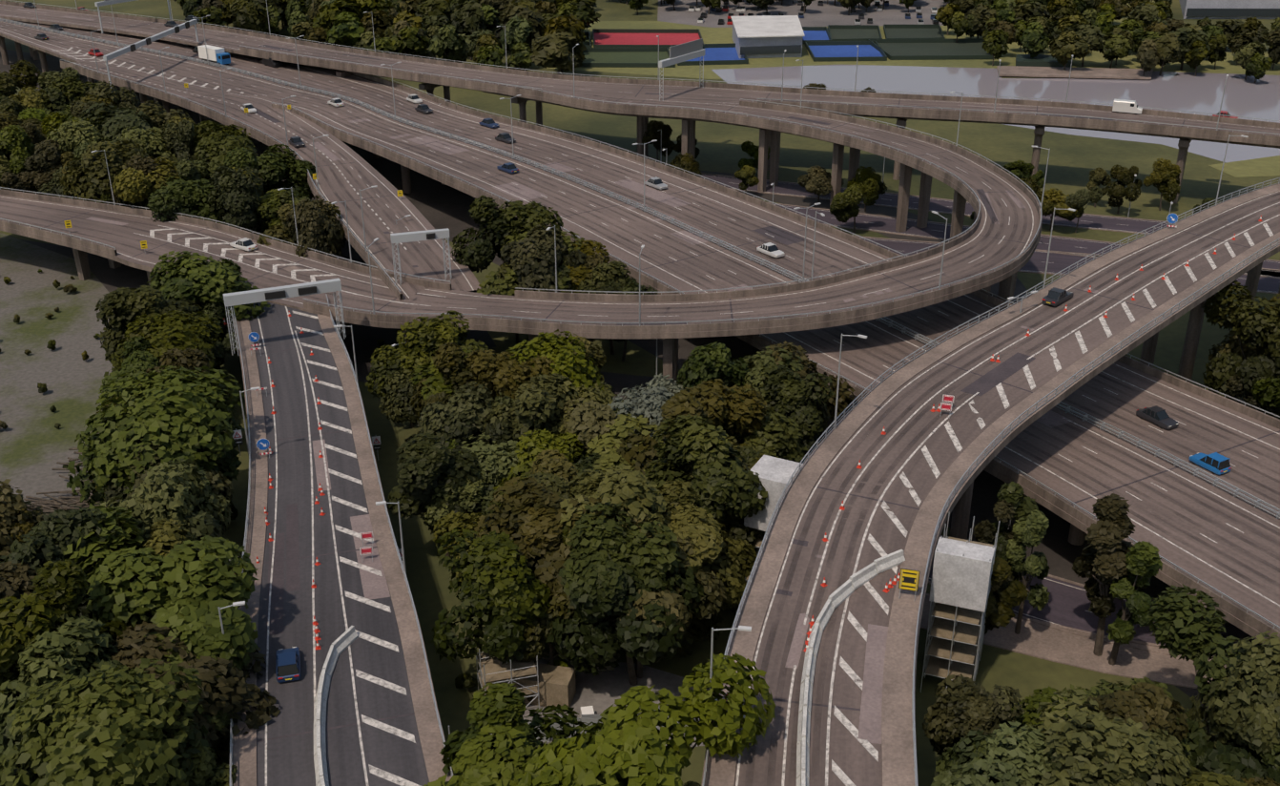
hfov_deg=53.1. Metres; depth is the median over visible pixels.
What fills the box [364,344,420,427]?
tree
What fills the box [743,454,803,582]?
stair tower
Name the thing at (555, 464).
tree
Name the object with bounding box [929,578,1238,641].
road lines
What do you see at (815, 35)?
blue pitch
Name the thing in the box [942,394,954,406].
red sign works
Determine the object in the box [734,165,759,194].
tree
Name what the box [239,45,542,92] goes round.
viaduct parapet
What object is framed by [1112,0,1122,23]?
tree
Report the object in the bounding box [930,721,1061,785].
tree
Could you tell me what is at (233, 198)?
tree
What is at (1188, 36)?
tree
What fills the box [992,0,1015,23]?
tree
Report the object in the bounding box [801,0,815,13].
tree
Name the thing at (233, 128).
tree
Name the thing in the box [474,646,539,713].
scaffold compound
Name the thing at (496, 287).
tree
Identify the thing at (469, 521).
tree
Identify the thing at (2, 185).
tree
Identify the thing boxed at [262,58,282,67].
car
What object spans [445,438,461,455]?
tree
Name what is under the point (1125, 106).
van
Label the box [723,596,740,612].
tree
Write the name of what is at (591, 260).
tree
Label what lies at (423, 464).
tree
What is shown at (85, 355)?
bush
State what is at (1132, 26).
tree
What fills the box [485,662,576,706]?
compound cabin
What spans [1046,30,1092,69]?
tree
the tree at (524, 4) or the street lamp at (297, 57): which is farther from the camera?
the tree at (524, 4)
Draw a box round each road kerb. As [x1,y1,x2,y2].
[700,172,1167,234]
[768,202,1279,278]
[854,235,1279,293]
[928,535,1226,666]
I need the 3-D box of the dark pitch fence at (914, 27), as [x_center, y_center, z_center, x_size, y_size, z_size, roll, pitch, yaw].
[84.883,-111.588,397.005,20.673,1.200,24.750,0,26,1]
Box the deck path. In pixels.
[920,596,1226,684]
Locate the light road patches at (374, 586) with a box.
[15,9,1098,743]
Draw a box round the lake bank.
[1208,155,1279,177]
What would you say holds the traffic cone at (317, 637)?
on the ramp deck at (290, 761)
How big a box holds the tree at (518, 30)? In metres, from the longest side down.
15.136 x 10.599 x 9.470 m
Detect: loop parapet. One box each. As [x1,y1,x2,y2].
[0,186,452,290]
[0,217,117,255]
[303,98,1042,332]
[473,79,981,302]
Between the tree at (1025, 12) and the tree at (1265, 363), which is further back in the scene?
the tree at (1025, 12)
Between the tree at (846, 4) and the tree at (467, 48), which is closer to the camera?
the tree at (467, 48)
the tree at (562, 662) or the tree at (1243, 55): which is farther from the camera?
the tree at (1243, 55)
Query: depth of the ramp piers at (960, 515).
162.31 m
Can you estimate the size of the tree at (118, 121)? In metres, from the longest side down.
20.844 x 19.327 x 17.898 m
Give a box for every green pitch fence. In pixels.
[578,47,675,67]
[583,31,591,47]
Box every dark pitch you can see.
[829,28,879,39]
[878,42,990,55]
[885,28,941,38]
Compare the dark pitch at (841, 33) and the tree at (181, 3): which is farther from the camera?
the tree at (181, 3)
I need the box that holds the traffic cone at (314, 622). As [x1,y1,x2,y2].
[312,616,318,625]
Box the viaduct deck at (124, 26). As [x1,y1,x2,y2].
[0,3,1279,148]
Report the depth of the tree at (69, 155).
224.16 m
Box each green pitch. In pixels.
[582,35,589,45]
[582,51,669,62]
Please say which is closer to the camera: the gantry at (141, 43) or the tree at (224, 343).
the tree at (224, 343)
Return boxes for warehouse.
[1178,0,1279,19]
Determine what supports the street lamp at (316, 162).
on the slip deck at (426, 257)
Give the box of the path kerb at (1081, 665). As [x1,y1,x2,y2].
[920,593,1228,688]
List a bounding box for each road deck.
[696,173,1171,233]
[771,203,1279,276]
[856,236,1279,292]
[928,547,1262,650]
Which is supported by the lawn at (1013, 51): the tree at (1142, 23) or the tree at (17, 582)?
the tree at (1142, 23)
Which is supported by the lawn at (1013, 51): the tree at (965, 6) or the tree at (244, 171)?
the tree at (965, 6)
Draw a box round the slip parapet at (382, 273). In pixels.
[60,59,402,300]
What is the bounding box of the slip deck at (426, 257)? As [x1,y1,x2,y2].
[60,61,481,300]
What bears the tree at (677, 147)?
on the ground at (1073, 163)
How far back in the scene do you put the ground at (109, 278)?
201.38 m
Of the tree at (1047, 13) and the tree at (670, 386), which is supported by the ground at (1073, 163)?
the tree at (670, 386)
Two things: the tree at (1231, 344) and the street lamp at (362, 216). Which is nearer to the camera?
the tree at (1231, 344)
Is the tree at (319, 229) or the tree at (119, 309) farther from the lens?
the tree at (319, 229)
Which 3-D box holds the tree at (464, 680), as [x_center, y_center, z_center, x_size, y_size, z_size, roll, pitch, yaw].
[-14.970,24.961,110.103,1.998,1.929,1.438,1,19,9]
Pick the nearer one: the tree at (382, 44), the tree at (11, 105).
the tree at (11, 105)
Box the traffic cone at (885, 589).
[882,582,888,592]
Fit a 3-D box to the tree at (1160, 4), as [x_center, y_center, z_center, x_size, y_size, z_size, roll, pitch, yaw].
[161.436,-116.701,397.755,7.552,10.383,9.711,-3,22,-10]
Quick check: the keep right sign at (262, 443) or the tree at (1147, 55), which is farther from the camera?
the tree at (1147, 55)
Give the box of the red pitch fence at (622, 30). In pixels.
[592,28,704,48]
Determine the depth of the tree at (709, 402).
127.33 m
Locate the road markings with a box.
[0,4,1279,785]
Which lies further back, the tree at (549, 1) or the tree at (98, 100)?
the tree at (549, 1)
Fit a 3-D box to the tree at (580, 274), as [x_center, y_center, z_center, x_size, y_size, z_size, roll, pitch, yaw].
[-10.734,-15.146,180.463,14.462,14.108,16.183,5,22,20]
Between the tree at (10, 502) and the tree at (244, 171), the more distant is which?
the tree at (244, 171)
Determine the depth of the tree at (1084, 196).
219.18 m
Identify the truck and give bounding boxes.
[197,44,230,66]
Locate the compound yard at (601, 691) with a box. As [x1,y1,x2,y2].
[522,657,714,746]
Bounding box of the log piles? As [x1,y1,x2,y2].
[23,446,106,516]
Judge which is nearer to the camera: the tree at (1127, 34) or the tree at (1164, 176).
the tree at (1164, 176)
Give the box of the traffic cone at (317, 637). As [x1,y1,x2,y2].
[314,631,320,640]
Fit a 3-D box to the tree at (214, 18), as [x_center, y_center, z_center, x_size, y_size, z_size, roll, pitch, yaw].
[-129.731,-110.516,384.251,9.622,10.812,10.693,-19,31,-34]
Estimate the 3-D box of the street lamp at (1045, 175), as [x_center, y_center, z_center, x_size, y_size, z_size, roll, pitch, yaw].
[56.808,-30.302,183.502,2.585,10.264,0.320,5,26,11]
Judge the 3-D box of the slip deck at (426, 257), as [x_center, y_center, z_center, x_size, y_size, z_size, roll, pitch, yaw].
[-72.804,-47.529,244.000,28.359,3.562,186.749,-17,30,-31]
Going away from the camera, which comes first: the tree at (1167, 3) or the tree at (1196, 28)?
the tree at (1196, 28)
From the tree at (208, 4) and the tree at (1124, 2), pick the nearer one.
the tree at (208, 4)
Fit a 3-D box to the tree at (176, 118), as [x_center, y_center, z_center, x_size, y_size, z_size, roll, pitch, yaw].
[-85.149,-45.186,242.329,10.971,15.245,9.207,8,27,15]
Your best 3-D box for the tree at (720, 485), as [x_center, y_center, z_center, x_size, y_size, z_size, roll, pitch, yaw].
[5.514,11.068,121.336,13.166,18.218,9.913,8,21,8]
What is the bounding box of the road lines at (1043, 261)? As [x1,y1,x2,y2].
[859,237,1278,291]
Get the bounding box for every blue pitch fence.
[670,42,748,65]
[802,26,831,44]
[805,41,887,61]
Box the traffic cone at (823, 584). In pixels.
[820,577,827,587]
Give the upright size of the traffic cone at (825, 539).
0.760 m
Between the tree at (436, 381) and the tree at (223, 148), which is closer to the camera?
the tree at (436, 381)
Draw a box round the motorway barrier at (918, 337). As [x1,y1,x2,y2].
[0,18,1279,518]
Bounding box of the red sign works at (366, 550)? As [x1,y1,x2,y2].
[359,546,372,561]
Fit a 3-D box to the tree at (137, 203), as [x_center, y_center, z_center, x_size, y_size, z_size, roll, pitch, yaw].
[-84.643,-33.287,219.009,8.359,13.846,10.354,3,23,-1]
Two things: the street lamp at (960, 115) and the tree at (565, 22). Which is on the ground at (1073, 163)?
the tree at (565, 22)
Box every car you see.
[22,1,36,8]
[34,33,48,40]
[48,23,62,30]
[87,48,103,56]
[164,20,178,27]
[185,15,200,20]
[229,237,257,251]
[240,103,256,113]
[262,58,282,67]
[275,646,300,682]
[288,136,305,147]
[327,97,344,106]
[406,93,422,103]
[414,103,433,114]
[479,118,499,128]
[495,132,516,143]
[496,162,518,173]
[644,176,667,189]
[688,5,695,11]
[695,5,701,10]
[697,17,704,22]
[700,12,707,18]
[715,6,722,12]
[717,19,724,24]
[722,5,728,11]
[726,19,732,24]
[756,242,784,257]
[797,0,803,5]
[798,12,804,18]
[854,19,860,24]
[858,13,864,19]
[867,18,872,23]
[876,5,882,11]
[905,13,910,19]
[915,6,921,12]
[916,12,922,18]
[917,19,923,24]
[930,7,937,12]
[1041,287,1073,306]
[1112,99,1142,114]
[1135,405,1178,429]
[1188,452,1231,474]
[1212,110,1238,118]
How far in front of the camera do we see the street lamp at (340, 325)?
144.40 m
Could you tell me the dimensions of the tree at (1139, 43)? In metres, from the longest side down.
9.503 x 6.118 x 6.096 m
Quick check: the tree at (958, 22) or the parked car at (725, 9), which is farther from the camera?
the parked car at (725, 9)
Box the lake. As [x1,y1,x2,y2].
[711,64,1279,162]
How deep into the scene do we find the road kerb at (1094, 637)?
117.76 m
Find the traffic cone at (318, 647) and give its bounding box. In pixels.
[315,640,321,649]
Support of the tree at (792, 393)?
on the ground at (1073, 163)
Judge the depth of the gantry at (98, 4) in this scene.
333.65 m
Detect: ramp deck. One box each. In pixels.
[229,266,454,785]
[701,183,1279,785]
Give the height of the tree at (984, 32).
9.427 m
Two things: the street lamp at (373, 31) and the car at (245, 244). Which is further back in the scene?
the street lamp at (373, 31)
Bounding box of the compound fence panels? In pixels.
[490,706,699,742]
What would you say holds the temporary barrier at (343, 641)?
on the ramp deck at (290, 761)
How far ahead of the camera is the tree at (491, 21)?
362.02 m
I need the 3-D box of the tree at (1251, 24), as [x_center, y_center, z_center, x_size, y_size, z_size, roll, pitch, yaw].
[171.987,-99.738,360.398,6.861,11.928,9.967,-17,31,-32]
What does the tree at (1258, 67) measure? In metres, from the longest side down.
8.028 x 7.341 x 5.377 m
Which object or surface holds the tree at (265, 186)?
on the ground at (1073, 163)
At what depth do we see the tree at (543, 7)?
379.94 m
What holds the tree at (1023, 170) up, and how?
on the ground at (1073, 163)
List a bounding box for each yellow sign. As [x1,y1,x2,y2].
[63,220,71,233]
[140,240,147,254]
[397,189,402,196]
[898,568,920,599]
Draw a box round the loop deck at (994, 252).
[0,89,1042,338]
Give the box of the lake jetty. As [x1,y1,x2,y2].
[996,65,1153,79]
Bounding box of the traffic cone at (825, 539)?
[822,532,828,541]
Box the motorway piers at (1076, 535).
[0,35,1085,545]
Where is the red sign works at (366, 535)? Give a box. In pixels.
[360,531,372,547]
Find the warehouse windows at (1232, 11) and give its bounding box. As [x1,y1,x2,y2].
[1186,8,1279,16]
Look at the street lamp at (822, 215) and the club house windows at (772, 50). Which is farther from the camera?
the club house windows at (772, 50)
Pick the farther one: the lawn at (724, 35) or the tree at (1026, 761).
the lawn at (724, 35)
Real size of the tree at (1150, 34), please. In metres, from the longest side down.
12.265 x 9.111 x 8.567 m
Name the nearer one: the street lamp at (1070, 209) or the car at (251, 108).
the street lamp at (1070, 209)
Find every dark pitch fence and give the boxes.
[827,24,882,41]
[867,38,992,60]
[883,24,945,39]
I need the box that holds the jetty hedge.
[1015,54,1072,67]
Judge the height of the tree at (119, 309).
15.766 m
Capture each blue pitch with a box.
[686,47,744,61]
[802,30,828,40]
[808,44,882,57]
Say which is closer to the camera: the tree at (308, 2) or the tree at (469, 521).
the tree at (469, 521)
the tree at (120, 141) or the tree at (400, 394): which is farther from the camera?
the tree at (120, 141)
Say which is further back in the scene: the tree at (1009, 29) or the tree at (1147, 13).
the tree at (1147, 13)
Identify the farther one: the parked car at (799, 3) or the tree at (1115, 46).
the parked car at (799, 3)
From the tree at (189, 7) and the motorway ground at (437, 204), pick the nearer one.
the motorway ground at (437, 204)
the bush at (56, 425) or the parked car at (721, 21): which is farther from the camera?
the parked car at (721, 21)
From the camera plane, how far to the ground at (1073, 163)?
231.55 m
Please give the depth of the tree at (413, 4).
388.44 m
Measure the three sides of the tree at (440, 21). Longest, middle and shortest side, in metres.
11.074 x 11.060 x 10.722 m
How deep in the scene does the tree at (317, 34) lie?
352.71 m
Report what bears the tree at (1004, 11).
on the lawn at (1013, 51)
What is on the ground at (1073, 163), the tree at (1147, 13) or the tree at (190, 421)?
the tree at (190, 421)
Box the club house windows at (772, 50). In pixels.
[740,44,801,54]
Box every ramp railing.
[229,319,250,785]
[326,294,453,777]
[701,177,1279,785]
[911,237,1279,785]
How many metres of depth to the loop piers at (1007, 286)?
222.04 m
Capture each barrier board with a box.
[249,347,261,355]
[255,387,267,396]
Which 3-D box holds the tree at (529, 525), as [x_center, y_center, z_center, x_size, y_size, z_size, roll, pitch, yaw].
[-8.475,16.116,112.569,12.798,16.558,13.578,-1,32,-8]
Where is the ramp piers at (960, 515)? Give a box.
[949,262,1279,539]
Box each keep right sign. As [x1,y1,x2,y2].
[247,331,261,347]
[256,438,271,457]
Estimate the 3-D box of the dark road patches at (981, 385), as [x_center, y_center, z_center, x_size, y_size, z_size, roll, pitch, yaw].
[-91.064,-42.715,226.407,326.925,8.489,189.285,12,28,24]
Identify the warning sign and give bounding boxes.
[232,428,242,454]
[371,434,380,460]
[397,547,402,561]
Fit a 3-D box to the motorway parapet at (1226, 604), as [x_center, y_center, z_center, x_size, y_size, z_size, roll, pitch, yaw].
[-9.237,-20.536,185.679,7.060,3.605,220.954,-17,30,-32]
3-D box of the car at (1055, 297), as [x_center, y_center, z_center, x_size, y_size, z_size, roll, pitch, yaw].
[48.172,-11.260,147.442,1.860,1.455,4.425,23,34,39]
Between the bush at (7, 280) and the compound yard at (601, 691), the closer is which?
the compound yard at (601, 691)
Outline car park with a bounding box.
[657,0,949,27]
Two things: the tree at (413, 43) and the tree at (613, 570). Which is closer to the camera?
the tree at (613, 570)
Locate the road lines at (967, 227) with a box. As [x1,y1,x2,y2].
[773,204,1279,277]
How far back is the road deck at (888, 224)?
224.00 m
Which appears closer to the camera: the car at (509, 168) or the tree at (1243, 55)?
the car at (509, 168)
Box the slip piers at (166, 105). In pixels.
[153,97,276,153]
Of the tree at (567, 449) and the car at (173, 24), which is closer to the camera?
the tree at (567, 449)
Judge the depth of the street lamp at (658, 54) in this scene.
263.88 m
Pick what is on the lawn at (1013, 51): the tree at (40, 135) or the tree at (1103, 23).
the tree at (1103, 23)
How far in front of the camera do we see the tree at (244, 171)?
206.53 m
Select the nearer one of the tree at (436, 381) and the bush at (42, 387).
the tree at (436, 381)
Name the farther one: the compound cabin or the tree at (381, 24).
the tree at (381, 24)
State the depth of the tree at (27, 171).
230.90 m
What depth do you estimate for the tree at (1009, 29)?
361.40 m
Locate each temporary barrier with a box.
[313,625,358,785]
[796,549,905,785]
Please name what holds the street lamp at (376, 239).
on the loop deck at (994, 252)
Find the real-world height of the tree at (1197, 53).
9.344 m
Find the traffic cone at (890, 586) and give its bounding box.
[887,578,893,588]
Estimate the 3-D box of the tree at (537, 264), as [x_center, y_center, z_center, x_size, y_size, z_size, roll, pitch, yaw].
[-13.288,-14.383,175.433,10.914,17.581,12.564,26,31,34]
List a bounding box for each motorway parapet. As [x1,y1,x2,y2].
[271,102,1279,639]
[352,72,1279,429]
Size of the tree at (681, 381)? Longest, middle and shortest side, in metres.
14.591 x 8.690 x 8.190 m
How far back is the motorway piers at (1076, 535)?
292.26 m
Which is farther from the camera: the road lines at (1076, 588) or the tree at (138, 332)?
the tree at (138, 332)
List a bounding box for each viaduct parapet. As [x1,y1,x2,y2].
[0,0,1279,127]
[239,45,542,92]
[757,98,1279,141]
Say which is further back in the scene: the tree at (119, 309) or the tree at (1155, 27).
the tree at (1155, 27)
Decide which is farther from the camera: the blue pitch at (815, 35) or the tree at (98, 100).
the blue pitch at (815, 35)
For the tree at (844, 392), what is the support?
on the ground at (1073, 163)
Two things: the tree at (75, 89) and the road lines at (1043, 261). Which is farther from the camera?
the tree at (75, 89)
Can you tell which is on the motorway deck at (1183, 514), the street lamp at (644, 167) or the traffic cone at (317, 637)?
the street lamp at (644, 167)
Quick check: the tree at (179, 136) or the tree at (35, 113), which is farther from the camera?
the tree at (35, 113)
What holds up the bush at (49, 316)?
on the waste ground at (35, 444)
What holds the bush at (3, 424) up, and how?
on the waste ground at (35, 444)
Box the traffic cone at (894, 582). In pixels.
[891,575,896,584]
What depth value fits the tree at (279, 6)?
389.53 m
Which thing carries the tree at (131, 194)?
on the ground at (1073, 163)
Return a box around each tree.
[0,60,41,97]
[0,94,31,120]
[0,109,24,131]
[0,124,35,189]
[0,145,10,185]
[0,170,53,195]
[0,182,7,189]
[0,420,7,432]
[0,478,45,562]
[0,500,44,561]
[0,505,123,639]
[0,558,140,713]
[0,560,46,619]
[0,615,128,768]
[0,658,56,710]
[0,658,209,785]
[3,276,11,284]
[4,107,47,123]
[8,86,54,116]
[10,117,52,144]
[10,142,42,177]
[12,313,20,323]
[20,122,42,146]
[23,139,63,193]
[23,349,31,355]
[37,66,80,104]
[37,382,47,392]
[38,74,98,113]
[38,103,72,121]
[38,166,93,201]
[41,110,110,139]
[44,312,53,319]
[45,118,105,163]
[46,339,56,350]
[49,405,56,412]
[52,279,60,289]
[54,115,95,128]
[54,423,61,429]
[57,151,77,184]
[57,503,258,670]
[59,138,146,204]
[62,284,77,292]
[66,364,245,505]
[69,96,97,118]
[72,93,115,119]
[73,133,112,162]
[79,103,151,141]
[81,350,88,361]
[84,80,144,110]
[90,191,133,207]
[90,396,126,499]
[94,285,203,367]
[100,336,161,398]
[100,458,232,560]
[103,309,224,395]
[103,441,234,506]
[106,620,280,751]
[110,137,135,205]
[111,154,176,210]
[111,311,210,371]
[112,156,210,204]
[116,125,177,161]
[124,545,144,579]
[128,517,213,629]
[130,557,242,599]
[132,164,149,208]
[135,100,194,131]
[139,348,213,403]
[146,175,225,224]
[146,249,270,330]
[151,128,194,154]
[156,667,238,763]
[156,740,237,785]
[157,119,201,166]
[166,116,199,133]
[175,0,185,6]
[176,159,221,194]
[181,463,213,494]
[182,0,203,18]
[191,120,258,167]
[191,123,251,156]
[192,5,227,27]
[192,301,239,375]
[194,0,224,17]
[194,303,227,367]
[206,165,267,231]
[211,165,270,194]
[216,166,262,231]
[216,167,264,196]
[220,0,236,27]
[223,144,316,201]
[228,0,241,16]
[231,0,266,33]
[235,0,286,33]
[252,188,297,237]
[256,201,341,246]
[261,4,280,36]
[263,190,309,235]
[278,0,302,25]
[284,0,302,25]
[286,195,346,259]
[287,10,312,39]
[290,20,312,41]
[299,0,307,15]
[304,26,327,43]
[305,0,313,7]
[307,0,330,44]
[310,0,364,44]
[320,0,336,7]
[326,11,364,47]
[349,0,399,42]
[352,31,382,49]
[360,9,393,37]
[363,37,402,55]
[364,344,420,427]
[378,369,429,426]
[383,9,425,37]
[384,0,401,12]
[386,432,479,557]
[387,5,398,25]
[388,25,429,58]
[392,20,424,51]
[396,0,424,15]
[396,309,488,373]
[409,341,536,422]
[409,347,494,403]
[414,0,452,21]
[416,381,520,454]
[421,14,455,33]
[422,469,506,535]
[423,24,440,60]
[423,681,591,785]
[428,23,465,61]
[429,527,550,664]
[432,510,487,582]
[441,33,475,62]
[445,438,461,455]
[449,0,457,7]
[449,0,480,16]
[450,5,463,25]
[450,195,563,272]
[452,0,487,60]
[454,671,477,691]
[460,352,555,398]
[460,432,529,513]
[468,29,501,52]
[470,476,613,629]
[473,33,501,62]
[475,44,505,68]
[476,227,602,295]
[477,2,503,35]
[479,0,513,17]
[481,371,578,450]
[486,471,549,517]
[491,1,544,51]
[492,388,515,417]
[492,428,589,493]
[495,254,519,343]
[495,329,604,398]
[499,14,534,53]
[499,222,587,292]
[504,0,537,12]
[507,42,533,70]
[514,652,775,785]
[515,581,569,664]
[517,449,579,496]
[519,472,573,498]
[526,693,534,701]
[528,0,557,8]
[529,25,586,74]
[529,395,619,448]
[533,384,623,448]
[534,0,557,15]
[540,13,557,36]
[542,464,674,580]
[543,14,586,74]
[544,500,704,685]
[546,659,577,679]
[549,28,586,43]
[552,2,592,26]
[552,506,727,678]
[554,13,579,23]
[555,0,601,30]
[557,253,600,339]
[558,232,610,292]
[559,503,593,544]
[567,335,606,384]
[569,453,600,481]
[572,406,662,474]
[577,260,630,354]
[578,378,614,401]
[581,252,608,278]
[605,386,674,458]
[613,276,657,361]
[614,378,766,474]
[623,372,685,399]
[628,0,648,15]
[628,441,658,468]
[639,413,767,537]
[641,120,675,162]
[658,420,736,441]
[658,479,757,644]
[662,0,675,10]
[669,152,701,177]
[672,434,763,563]
[673,133,700,158]
[674,373,722,394]
[677,341,749,420]
[682,780,701,785]
[700,0,721,14]
[722,400,808,464]
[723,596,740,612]
[728,0,742,6]
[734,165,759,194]
[734,346,826,410]
[737,140,770,176]
[739,442,763,464]
[745,0,759,9]
[749,364,835,457]
[750,340,855,435]
[752,0,779,12]
[797,165,844,203]
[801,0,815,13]
[803,82,826,89]
[829,178,879,232]
[837,0,860,15]
[846,165,887,211]
[849,0,858,13]
[860,0,874,12]
[861,86,875,92]
[899,0,913,12]
[921,673,1025,756]
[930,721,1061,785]
[934,2,960,35]
[935,736,1009,783]
[944,0,964,11]
[947,11,968,42]
[959,0,976,16]
[964,2,996,38]
[966,14,979,38]
[970,211,974,220]
[972,499,1026,601]
[974,0,991,7]
[980,557,1028,634]
[981,17,996,40]
[981,28,1009,65]
[983,20,1016,43]
[990,0,1015,23]
[990,481,1039,588]
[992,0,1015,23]
[1003,159,1034,182]
[1005,509,1050,634]
[1008,685,1079,741]
[1011,0,1046,29]
[1013,0,1043,10]
[1013,19,1027,52]
[1015,689,1193,785]
[1018,177,1043,200]
[1019,21,1049,58]
[1025,0,1051,19]
[1027,15,1052,30]
[1030,169,1046,189]
[1036,17,1051,38]
[1039,187,1084,230]
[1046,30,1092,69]
[1047,0,1080,26]
[1048,20,1061,40]
[1056,13,1088,33]
[1059,676,1196,765]
[1063,23,1105,66]
[1063,185,1102,232]
[1072,0,1091,17]
[1072,493,1135,656]
[1078,681,1189,743]
[1082,8,1099,25]
[1083,0,1101,8]
[1086,166,1111,206]
[1091,15,1113,38]
[1093,0,1126,21]
[1096,2,1117,22]
[1098,32,1131,68]
[1104,164,1142,214]
[1105,540,1162,665]
[1106,27,1135,64]
[1109,19,1143,41]
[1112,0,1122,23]
[1120,0,1134,4]
[1120,0,1140,17]
[1126,2,1160,28]
[1130,30,1162,52]
[1133,20,1146,52]
[1135,36,1152,54]
[1135,39,1160,76]
[1137,0,1155,4]
[1143,20,1167,35]
[1143,157,1181,210]
[1144,583,1279,783]
[1150,18,1168,30]
[1152,29,1181,75]
[1153,0,1173,19]
[1154,0,1172,5]
[1157,0,1171,9]
[1157,9,1166,20]
[1162,765,1247,785]
[1163,18,1185,31]
[1169,26,1210,70]
[1178,22,1203,38]
[1184,41,1208,76]
[1187,630,1279,754]
[1192,197,1217,213]
[1197,16,1214,25]
[1197,20,1210,30]
[1200,24,1223,60]
[1201,280,1279,399]
[1206,33,1227,69]
[1207,323,1268,366]
[1213,19,1244,51]
[1225,361,1256,407]
[1227,31,1266,55]
[1233,17,1269,44]
[1233,41,1266,80]
[1240,776,1279,785]
[1244,52,1272,82]
[1246,396,1279,419]
[1250,376,1279,409]
[1263,17,1279,45]
[1263,292,1279,315]
[1266,24,1279,48]
[1266,28,1279,69]
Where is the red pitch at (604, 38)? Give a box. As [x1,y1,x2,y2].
[593,32,700,44]
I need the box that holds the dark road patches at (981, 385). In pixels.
[84,34,1113,635]
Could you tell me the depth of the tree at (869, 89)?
299.44 m
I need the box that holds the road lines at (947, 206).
[704,174,1165,231]
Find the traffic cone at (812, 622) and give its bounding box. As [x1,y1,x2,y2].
[808,615,814,625]
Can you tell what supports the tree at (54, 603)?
on the ground at (1073, 163)
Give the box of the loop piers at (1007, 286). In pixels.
[72,120,1017,383]
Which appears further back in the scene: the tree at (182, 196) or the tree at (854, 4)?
the tree at (854, 4)
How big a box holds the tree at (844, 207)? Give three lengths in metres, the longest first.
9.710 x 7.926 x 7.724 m
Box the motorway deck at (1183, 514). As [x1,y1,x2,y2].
[0,20,1279,644]
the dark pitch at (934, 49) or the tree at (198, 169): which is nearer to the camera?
the tree at (198, 169)
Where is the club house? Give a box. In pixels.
[732,22,802,58]
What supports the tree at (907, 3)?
on the ground at (1073, 163)
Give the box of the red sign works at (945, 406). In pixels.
[940,401,952,418]
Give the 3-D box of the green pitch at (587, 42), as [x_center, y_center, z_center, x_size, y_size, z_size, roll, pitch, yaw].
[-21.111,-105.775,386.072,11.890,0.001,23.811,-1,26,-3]
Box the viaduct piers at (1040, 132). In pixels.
[28,46,1191,203]
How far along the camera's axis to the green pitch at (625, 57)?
365.70 m
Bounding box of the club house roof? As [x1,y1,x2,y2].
[730,15,804,38]
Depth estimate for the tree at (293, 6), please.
388.90 m
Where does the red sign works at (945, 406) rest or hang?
on the ramp deck at (854, 759)
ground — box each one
[0,0,1279,785]
[0,49,1208,708]
[0,232,114,515]
[20,170,1029,417]
[243,137,496,350]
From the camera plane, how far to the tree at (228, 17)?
399.12 m
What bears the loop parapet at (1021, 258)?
on the loop deck at (994, 252)
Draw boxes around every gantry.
[94,0,171,33]
[103,19,198,85]
[223,278,346,354]
[390,227,451,285]
[658,38,704,101]
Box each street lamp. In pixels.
[90,28,101,72]
[91,149,115,205]
[102,0,118,44]
[158,46,169,93]
[192,15,209,64]
[217,600,245,634]
[219,67,232,117]
[239,386,259,460]
[277,186,298,246]
[281,95,295,148]
[286,35,304,87]
[312,134,328,193]
[330,200,351,262]
[333,324,358,389]
[359,185,377,251]
[363,11,375,51]
[367,237,379,314]
[375,500,406,580]
[380,61,401,120]
[496,25,507,68]
[499,94,521,157]
[546,225,557,292]
[572,43,578,98]
[632,139,657,207]
[639,245,644,326]
[656,35,659,80]
[656,338,657,378]
[657,128,661,164]
[708,625,751,750]
[781,49,785,102]
[793,202,820,282]
[795,59,803,108]
[811,210,825,280]
[833,333,867,429]
[854,45,858,91]
[931,210,947,289]
[949,91,962,145]
[993,59,1001,112]
[1007,290,1038,312]
[1031,145,1050,210]
[1042,207,1075,289]
[1065,54,1073,103]
[1127,174,1136,217]
[1214,134,1248,206]
[1216,74,1228,130]
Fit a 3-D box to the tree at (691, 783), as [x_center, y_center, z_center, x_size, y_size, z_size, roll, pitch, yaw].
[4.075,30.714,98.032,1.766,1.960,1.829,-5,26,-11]
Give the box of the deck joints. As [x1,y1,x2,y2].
[1,10,1279,742]
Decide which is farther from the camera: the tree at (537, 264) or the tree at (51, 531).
the tree at (537, 264)
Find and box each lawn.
[529,20,1279,79]
[942,0,1155,59]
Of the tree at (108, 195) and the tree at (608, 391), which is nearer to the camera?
the tree at (608, 391)
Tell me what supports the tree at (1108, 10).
on the lawn at (1013, 51)
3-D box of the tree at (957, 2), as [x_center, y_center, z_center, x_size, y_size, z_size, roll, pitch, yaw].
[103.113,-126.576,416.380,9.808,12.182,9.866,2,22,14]

